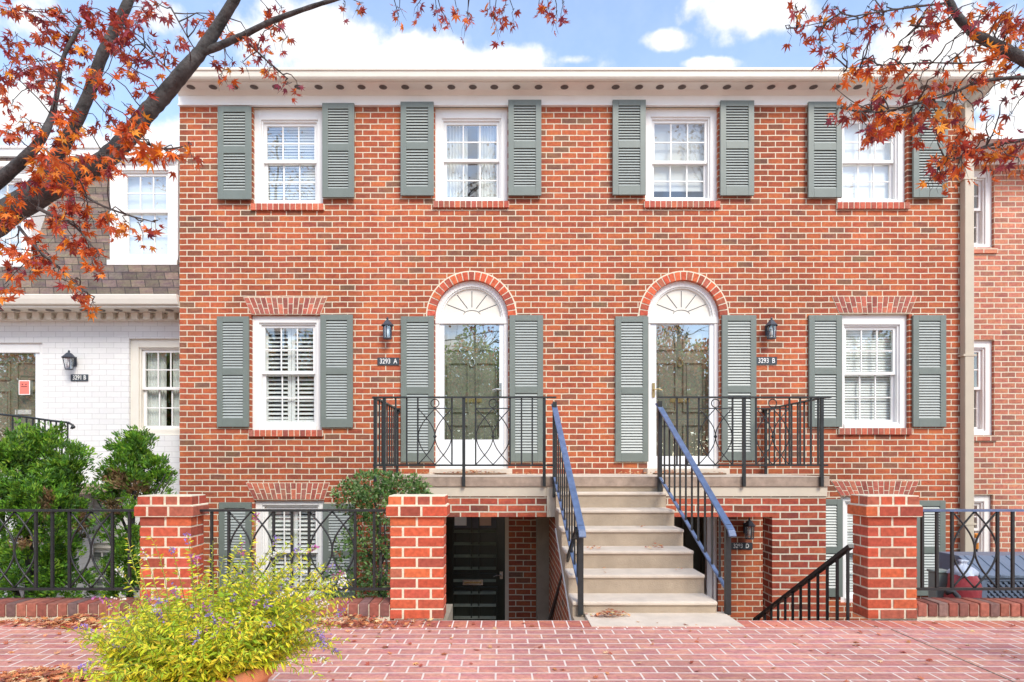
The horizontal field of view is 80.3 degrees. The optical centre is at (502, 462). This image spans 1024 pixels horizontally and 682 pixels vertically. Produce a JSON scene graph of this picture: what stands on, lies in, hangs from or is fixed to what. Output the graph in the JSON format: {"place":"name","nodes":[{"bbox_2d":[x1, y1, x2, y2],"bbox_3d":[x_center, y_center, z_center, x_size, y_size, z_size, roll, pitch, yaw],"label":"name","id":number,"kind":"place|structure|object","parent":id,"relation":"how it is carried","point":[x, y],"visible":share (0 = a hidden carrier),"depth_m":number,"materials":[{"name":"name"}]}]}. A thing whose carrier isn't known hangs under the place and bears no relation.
{"place":"outdoors","nodes":[
{"label":"outdoors","id":0,"kind":"place"},
{"bbox_2d":[0,484,119,597],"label":"side stoop","id":1,"kind":"object","parent":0,"point":[83,560],"visible":0.04,"depth_m":8.18,"materials":[{"name":"concrete"}]},
{"bbox_2d":[0,413,74,481],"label":"iron railing","id":2,"kind":"object","parent":1,"relation":"on","point":[44,420],"visible":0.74,"depth_m":7.19,"materials":[{"name":"black metal"}]},
{"bbox_2d":[0,628,1023,681],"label":"pavement","id":3,"kind":"structure","parent":0,"point":[579,655],"depth_m":3.83,"materials":[{"name":"red brick"}]},
{"bbox_2d":[115,655,276,681],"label":"flower pot","id":4,"kind":"object","parent":3,"relation":"on","point":[263,676],"visible":0.16,"depth_m":2.33,"materials":[{"name":"ceramic"}]},
{"bbox_2d":[60,512,354,681],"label":"flowering plant","id":5,"kind":"object","parent":4,"relation":"in","point":[246,631],"visible":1,"depth_m":2.33,"materials":[{"name":"yellow plant"}]},
{"bbox_2d":[0,0,568,321],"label":"maple tree","id":6,"kind":"object","parent":3,"relation":"on","point":[56,175],"visible":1,"depth_m":3.58,"materials":[{"name":"orange plant"}]},
{"bbox_2d":[782,0,1023,196],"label":"maple tree","id":7,"kind":"object","parent":3,"relation":"on","point":[1005,49],"visible":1,"depth_m":3.07,"materials":[{"name":"orange plant"}]},
{"bbox_2d":[891,629,1014,681],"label":"pavement joint","id":8,"kind":"object","parent":3,"relation":"on","point":[956,657],"visible":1,"depth_m":3.75,"materials":[{"name":"red brick"}]},
{"bbox_2d":[0,621,1023,627],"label":"pavement border","id":9,"kind":"object","parent":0,"point":[759,624],"visible":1,"depth_m":4.54,"materials":[{"name":"red brick"}]},
{"bbox_2d":[0,0,1023,144],"label":"sky","id":10,"kind":"structure","parent":0,"point":[598,33],"materials":[{"name":"blue"}]},
{"label":"ground","id":11,"kind":"structure","parent":0,"visible":0},
{"bbox_2d":[0,417,102,597],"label":"evergreen shrub","id":12,"kind":"object","parent":11,"relation":"on","point":[57,480],"visible":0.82,"depth_m":5.99,"materials":[{"name":"green plant"}]},
{"bbox_2d":[0,597,139,620],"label":"wall","id":13,"kind":"structure","parent":11,"relation":"on","point":[16,608],"depth_m":4.68,"materials":[{"name":"brick"}]},
{"bbox_2d":[0,509,140,589],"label":"iron fence","id":14,"kind":"object","parent":13,"relation":"on","point":[70,538],"visible":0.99,"depth_m":4.77,"materials":[{"name":"black metal"}]},
{"bbox_2d":[0,145,179,597],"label":"painted townhouse","id":15,"kind":"structure","parent":11,"relation":"on","point":[124,347],"depth_m":8.40,"materials":[{"name":"brick"}]},
{"bbox_2d":[0,173,27,262],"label":"window","id":16,"kind":"structure","parent":15,"relation":"in","point":[9,188],"depth_m":8.39,"materials":[{"name":"white paint"}]},
{"bbox_2d":[0,354,34,471],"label":"door","id":17,"kind":"structure","parent":15,"relation":"in","point":[14,368],"depth_m":8.55,"materials":[{"name":"green paint"}]},
{"bbox_2d":[19,380,29,394],"bbox_3d":[-6.655,-1.051,8.445,0.158,0.202,0.006,0,0,0],"label":"paper note","id":18,"kind":"object","parent":17,"relation":"attached to","point":[24,387],"visible":1,"depth_m":8.44,"materials":[{"name":"red paper"}]},
{"bbox_2d":[4,353,39,477],"bbox_3d":[-6.885,-0.623,8.467,0.910,1.820,0.035,0,0,0],"label":"door frame","id":19,"kind":"structure","parent":15,"relation":"in","point":[37,355],"depth_m":8.45,"materials":[{"name":"white wood"}]},
{"bbox_2d":[61,350,76,369],"bbox_3d":[-5.924,-1.407,8.300,0.179,0.273,0.197,0,0,0],"label":"wall lantern","id":20,"kind":"object","parent":15,"relation":"attached to","point":[68,355],"depth_m":8.28,"materials":[{"name":"metal"}]},
{"bbox_2d":[71,374,87,380],"bbox_3d":[-5.849,-1.179,8.392,0.236,0.092,0.012,0,0,0],"label":"number plate","id":21,"kind":"object","parent":15,"relation":"attached to","point":[79,377],"visible":1,"depth_m":8.39,"materials":[{"name":"metal"}]},
{"bbox_2d":[93,543,139,596],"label":"window","id":22,"kind":"structure","parent":15,"relation":"in","point":[101,548],"depth_m":8.50,"materials":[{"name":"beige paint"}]},
{"bbox_2d":[114,165,174,259],"bbox_3d":[-4.894,-3.415,8.364,0.830,1.310,0.172,0,0,0],"label":"window","id":23,"kind":"structure","parent":15,"relation":"in","point":[150,196],"depth_m":8.37,"materials":[{"name":"white paint"}]},
{"bbox_2d":[131,339,179,434],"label":"window","id":24,"kind":"structure","parent":15,"relation":"in","point":[149,407],"depth_m":8.50,"materials":[{"name":"beige paint"}]},
{"bbox_2d":[83,425,177,597],"bbox_3d":[-3.909,0.655,6.447,0.894,2.171,0.807,0,0,0],"label":"evergreen shrub","id":25,"kind":"object","parent":11,"relation":"on","point":[132,452],"visible":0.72,"depth_m":6.41,"materials":[{"name":"green plant"}]},
{"bbox_2d":[134,494,208,613],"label":"brick pillar","id":26,"kind":"structure","parent":11,"relation":"on","point":[167,521],"depth_m":4.68,"materials":[{"name":"red brick"}]},
{"bbox_2d":[197,597,393,620],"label":"wall","id":27,"kind":"structure","parent":11,"relation":"on","point":[377,607],"depth_m":4.68,"materials":[{"name":"brick"}]},
{"bbox_2d":[197,509,390,589],"bbox_3d":[-1.635,0.683,4.780,1.536,0.638,0.044,0,0,0],"label":"iron fence","id":28,"kind":"object","parent":27,"relation":"on","point":[291,511],"visible":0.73,"depth_m":4.77,"materials":[{"name":"black metal"}]},
{"bbox_2d":[322,468,432,598],"bbox_3d":[-1.229,0.849,5.948,1.105,1.613,0.777,0,0,0],"label":"leafy shrub","id":29,"kind":"object","parent":11,"relation":"on","point":[365,492],"visible":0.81,"depth_m":5.88,"materials":[{"name":"green plant"}]},
{"bbox_2d":[423,604,452,620],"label":"retaining wall","id":30,"kind":"structure","parent":11,"relation":"on","point":[448,616],"depth_m":5.01,"materials":[{"name":"concrete"}]},
{"bbox_2d":[386,494,449,618],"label":"brick pillar","id":31,"kind":"structure","parent":30,"relation":"on","point":[418,556],"depth_m":4.68,"materials":[{"name":"red brick"}]},
{"bbox_2d":[0,470,1023,681],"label":"fallen leaves","id":32,"kind":"object","parent":11,"relation":"on","point":[50,674],"visible":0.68,"depth_m":4.39,"materials":[{"name":"brown plant"}]},
{"bbox_2d":[177,67,998,620],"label":"brick townhouse","id":33,"kind":"structure","parent":11,"relation":"on","point":[605,255],"depth_m":8.00,"materials":[{"name":"brick"}]},
{"bbox_2d":[253,316,321,429],"bbox_3d":[-2.850,-1.192,8.135,0.933,1.517,0.193,0,0,0],"label":"window","id":34,"kind":"structure","parent":33,"relation":"in","point":[263,326],"depth_m":8.13,"materials":[{"name":"white paint"}]},
{"bbox_2d":[254,109,322,203],"bbox_3d":[-2.829,-4.051,8.124,0.925,1.285,0.172,0,0,0],"label":"window","id":35,"kind":"structure","parent":33,"relation":"in","point":[265,120],"depth_m":8.11,"materials":[{"name":"white paint"}]},
{"bbox_2d":[256,500,323,596],"bbox_3d":[-2.813,1.175,8.135,0.925,1.367,0.193,0,0,0],"label":"window","id":36,"kind":"structure","parent":33,"relation":"in","point":[262,538],"depth_m":8.11,"materials":[{"name":"white paint"}]},
{"bbox_2d":[381,317,393,339],"bbox_3d":[-1.489,-1.752,7.901,0.153,0.287,0.200,0,0,23],"label":"wall lantern","id":37,"kind":"object","parent":33,"relation":"attached to","point":[388,324],"depth_m":7.86,"materials":[{"name":"metal"}]},
{"bbox_2d":[377,358,398,364],"bbox_3d":[-1.502,-1.337,7.992,0.288,0.100,0.012,0,0,0],"label":"number plate","id":38,"kind":"object","parent":33,"relation":"attached to","point":[387,361],"visible":1,"depth_m":7.99,"materials":[{"name":"metal"}]},
{"bbox_2d":[435,109,507,200],"bbox_3d":[-0.413,-4.067,8.146,0.958,1.251,0.216,0,0,0],"label":"window","id":39,"kind":"structure","parent":33,"relation":"in","point":[452,161],"depth_m":8.10,"materials":[{"name":"white paint"}]},
{"bbox_2d":[440,324,503,467],"bbox_3d":[-0.408,-0.886,8.058,0.851,1.915,0.095,0,0,0],"label":"storm door","id":40,"kind":"structure","parent":33,"relation":"in","point":[492,454],"depth_m":8.07,"materials":[{"name":"white metal"}]},
{"bbox_2d":[445,325,498,439],"bbox_3d":[-0.408,-0.921,8.192,0.887,1.985,0.077,0,0,0],"label":"door","id":41,"kind":"structure","parent":33,"relation":"in","point":[471,351],"depth_m":8.18,"materials":[{"name":"green paint"}]},
{"bbox_2d":[446,517,504,620],"bbox_3d":[-0.367,1.457,8.116,0.800,1.980,0.119,0,0,0],"label":"door","id":42,"kind":"structure","parent":33,"relation":"in","point":[475,553],"depth_m":8.12,"materials":[{"name":"black paint"}]},
{"bbox_2d":[455,517,466,525],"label":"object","id":43,"kind":"object","parent":42,"relation":"attached to","point":[460,521],"visible":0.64,"depth_m":8.11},
{"bbox_2d":[480,517,490,525],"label":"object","id":44,"kind":"object","parent":42,"relation":"attached to","point":[485,521],"visible":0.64,"depth_m":8.11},
{"bbox_2d":[645,109,716,200],"bbox_3d":[2.363,-4.067,8.124,0.958,1.251,0.172,0,0,0],"label":"window","id":45,"kind":"structure","parent":33,"relation":"in","point":[681,144],"depth_m":8.13,"materials":[{"name":"white paint"}]},
{"bbox_2d":[650,324,713,467],"bbox_3d":[2.387,-0.888,8.058,0.842,1.920,0.095,0,0,0],"label":"storm door","id":46,"kind":"structure","parent":33,"relation":"in","point":[653,458],"depth_m":8.07,"materials":[{"name":"white metal"}]},
{"bbox_2d":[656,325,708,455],"bbox_3d":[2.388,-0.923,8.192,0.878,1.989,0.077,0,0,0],"label":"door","id":47,"kind":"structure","parent":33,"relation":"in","point":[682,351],"depth_m":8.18,"materials":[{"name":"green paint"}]},
{"bbox_2d":[674,517,704,593],"bbox_3d":[2.350,1.457,8.139,0.883,1.980,0.071,0,0,0],"label":"door","id":48,"kind":"structure","parent":33,"relation":"in","point":[689,542],"depth_m":8.12,"materials":[{"name":"black paint"}]},
{"bbox_2d":[731,543,752,548],"bbox_3d":[3.142,1.094,7.992,0.300,0.088,0.012,0,0,0],"label":"number plate","id":49,"kind":"object","parent":33,"relation":"attached to","point":[741,545],"visible":0.98,"depth_m":7.99,"materials":[{"name":"metal"}]},
{"bbox_2d":[743,517,755,539],"bbox_3d":[3.201,0.848,7.901,0.153,0.287,0.200,0,0,-23],"label":"wall lantern","id":50,"kind":"object","parent":33,"relation":"attached to","point":[747,531],"depth_m":7.87,"materials":[{"name":"metal"}]},
{"bbox_2d":[756,357,776,364],"bbox_3d":[3.475,-1.346,7.992,0.275,0.100,0.012,0,0,0],"label":"number plate","id":51,"kind":"object","parent":33,"relation":"attached to","point":[766,360],"visible":1,"depth_m":7.99,"materials":[{"name":"metal"}]},
{"bbox_2d":[765,317,777,339],"bbox_3d":[3.489,-1.752,7.901,0.153,0.287,0.200,0,0,-23],"label":"wall lantern","id":52,"kind":"object","parent":33,"relation":"attached to","point":[769,329],"depth_m":7.87,"materials":[{"name":"metal"}]},
{"bbox_2d":[841,496,853,602],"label":"window","id":53,"kind":"structure","parent":33,"relation":"in","point":[846,499],"depth_m":8.07,"materials":[{"name":"white paint"}]},
{"bbox_2d":[838,109,903,201],"bbox_3d":[4.875,-4.059,8.124,0.917,1.268,0.172,0,0,0],"label":"window","id":54,"kind":"structure","parent":33,"relation":"in","point":[874,174],"depth_m":8.19,"materials":[{"name":"white paint"}]},
{"bbox_2d":[839,315,905,427],"bbox_3d":[4.900,-1.212,8.124,0.917,1.508,0.172,0,0,0],"label":"window","id":55,"kind":"structure","parent":33,"relation":"in","point":[896,324],"depth_m":8.13,"materials":[{"name":"white paint"}]},
{"bbox_2d":[377,474,828,626],"bbox_3d":[1.060,1.306,6.234,4.880,2.322,3.527,0,0,0],"label":"front stoop","id":56,"kind":"object","parent":11,"relation":"on","point":[640,583],"visible":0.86,"depth_m":6.50,"materials":[{"name":"concrete"}]},
{"bbox_2d":[372,396,555,486],"bbox_3d":[-0.417,-0.235,7.227,1.980,0.975,1.538,0,0,0],"label":"porch railing","id":57,"kind":"object","parent":56,"relation":"on","point":[395,410],"visible":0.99,"depth_m":6.47,"materials":[{"name":"black metal"}]},
{"bbox_2d":[435,473,506,474],"bbox_3d":[-0.408,0.136,7.560,0.920,0.017,0.420,0,0,0],"label":"doormat","id":58,"kind":"object","parent":56,"relation":"on","point":[470,473],"visible":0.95,"depth_m":7.40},
{"bbox_2d":[548,527,577,620],"bbox_3d":[0.558,1.242,6.055,0.043,1.444,2.317,0,0,-2],"label":"basement handrail","id":59,"kind":"object","parent":56,"relation":"attached to","point":[573,539],"visible":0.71,"depth_m":5.45,"materials":[{"name":"black metal"}]},
{"bbox_2d":[551,402,585,614],"bbox_3d":[0.590,0.277,5.636,0.059,1.860,1.797,0,0,-2],"label":"stair handrail","id":60,"kind":"object","parent":56,"relation":"on","point":[577,556],"visible":1,"depth_m":5.43,"materials":[{"name":"metal"}]},
{"bbox_2d":[653,473,725,474],"bbox_3d":[2.383,0.136,7.560,0.920,0.017,0.420,0,0,0],"label":"doormat","id":61,"kind":"object","parent":56,"relation":"on","point":[694,473],"visible":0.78,"depth_m":7.41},
{"bbox_2d":[655,401,736,614],"bbox_3d":[1.737,0.275,5.636,0.059,1.865,1.800,0,0,-4],"label":"stair handrail","id":62,"kind":"object","parent":56,"relation":"on","point":[729,531],"visible":0.98,"depth_m":5.43,"materials":[{"name":"metal"}]},
{"bbox_2d":[657,396,831,486],"bbox_3d":[2.579,-0.235,7.227,1.849,0.975,1.538,0,0,0],"label":"porch railing","id":63,"kind":"object","parent":56,"relation":"on","point":[820,432],"visible":1,"depth_m":6.47,"materials":[{"name":"black metal"}]},
{"bbox_2d":[753,544,853,620],"bbox_3d":[2.700,1.518,5.600,0.040,1.778,1.815,0,0,0],"label":"basement railing","id":64,"kind":"object","parent":11,"relation":"on","point":[842,552],"visible":0.59,"depth_m":5.19,"materials":[{"name":"black metal"}]},
{"bbox_2d":[847,494,922,618],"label":"brick pillar","id":65,"kind":"structure","parent":11,"relation":"on","point":[884,556],"depth_m":4.68,"materials":[{"name":"red brick"}]},
{"bbox_2d":[871,619,900,620],"bbox_3d":[6.650,1.937,5.575,5.700,1.060,1.350,0,0,0],"label":"planting bed","id":66,"kind":"object","parent":11,"relation":"on","point":[885,619],"depth_m":6.01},
{"bbox_2d":[926,569,947,597],"bbox_3d":[4.060,1.200,5.640,0.150,0.415,0.140,0,0,0],"label":"utility box","id":67,"kind":"object","parent":66,"relation":"on","point":[943,576],"visible":0.45,"depth_m":5.60,"materials":[{"name":"grey plastic"}]},
{"bbox_2d":[944,590,960,597],"bbox_3d":[3.844,1.153,5.152,0.090,0.150,0.141,0,0,0],"label":"garden hose","id":68,"kind":"object","parent":66,"relation":"on","point":[955,593],"visible":0.61,"depth_m":5.18,"materials":[{"name":"black rubber"}]},
{"bbox_2d":[944,559,981,597],"bbox_3d":[4.142,1.137,5.452,0.282,0.540,0.282,0,0,-30],"label":"trash bag","id":69,"kind":"object","parent":66,"relation":"on","point":[971,574],"visible":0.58,"depth_m":5.37,"materials":[{"name":"red plastic"}]},
{"bbox_2d":[939,552,1023,597],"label":"storage bin","id":70,"kind":"object","parent":66,"relation":"on","point":[985,559],"visible":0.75,"depth_m":5.77,"materials":[{"name":"plastic"}]},
{"bbox_2d":[901,597,1023,620],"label":"wall","id":71,"kind":"structure","parent":11,"relation":"on","point":[964,609],"depth_m":4.68,"materials":[{"name":"brick"}]},
{"bbox_2d":[916,509,1023,589],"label":"iron fence","id":72,"kind":"object","parent":71,"relation":"on","point":[996,560],"visible":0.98,"depth_m":4.77,"materials":[{"name":"metal"}]},
{"bbox_2d":[974,533,978,551],"bbox_3d":[5.233,1.342,6.724,0.047,1.165,0.457,0,0,34],"label":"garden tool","id":73,"kind":"object","parent":11,"relation":"on","point":[977,544],"visible":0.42,"depth_m":6.56,"materials":[{"name":"orange plastic"}]},
{"bbox_2d":[974,129,1023,551],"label":"neighbour townhouse","id":74,"kind":"structure","parent":11,"relation":"on","point":[999,345],"depth_m":8.62,"materials":[{"name":"brick"}]},
{"bbox_2d":[974,495,989,551],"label":"window","id":75,"kind":"structure","parent":74,"relation":"in","point":[980,501],"depth_m":8.67,"materials":[{"name":"white paint"}]},
{"bbox_2d":[974,171,991,246],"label":"window","id":76,"kind":"structure","parent":74,"relation":"in","point":[983,192],"depth_m":8.68,"materials":[{"name":"white paint"}]},
{"bbox_2d":[974,340,991,434],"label":"window","id":77,"kind":"structure","parent":74,"relation":"in","point":[983,348],"depth_m":8.68,"materials":[{"name":"white paint"}]}
]}

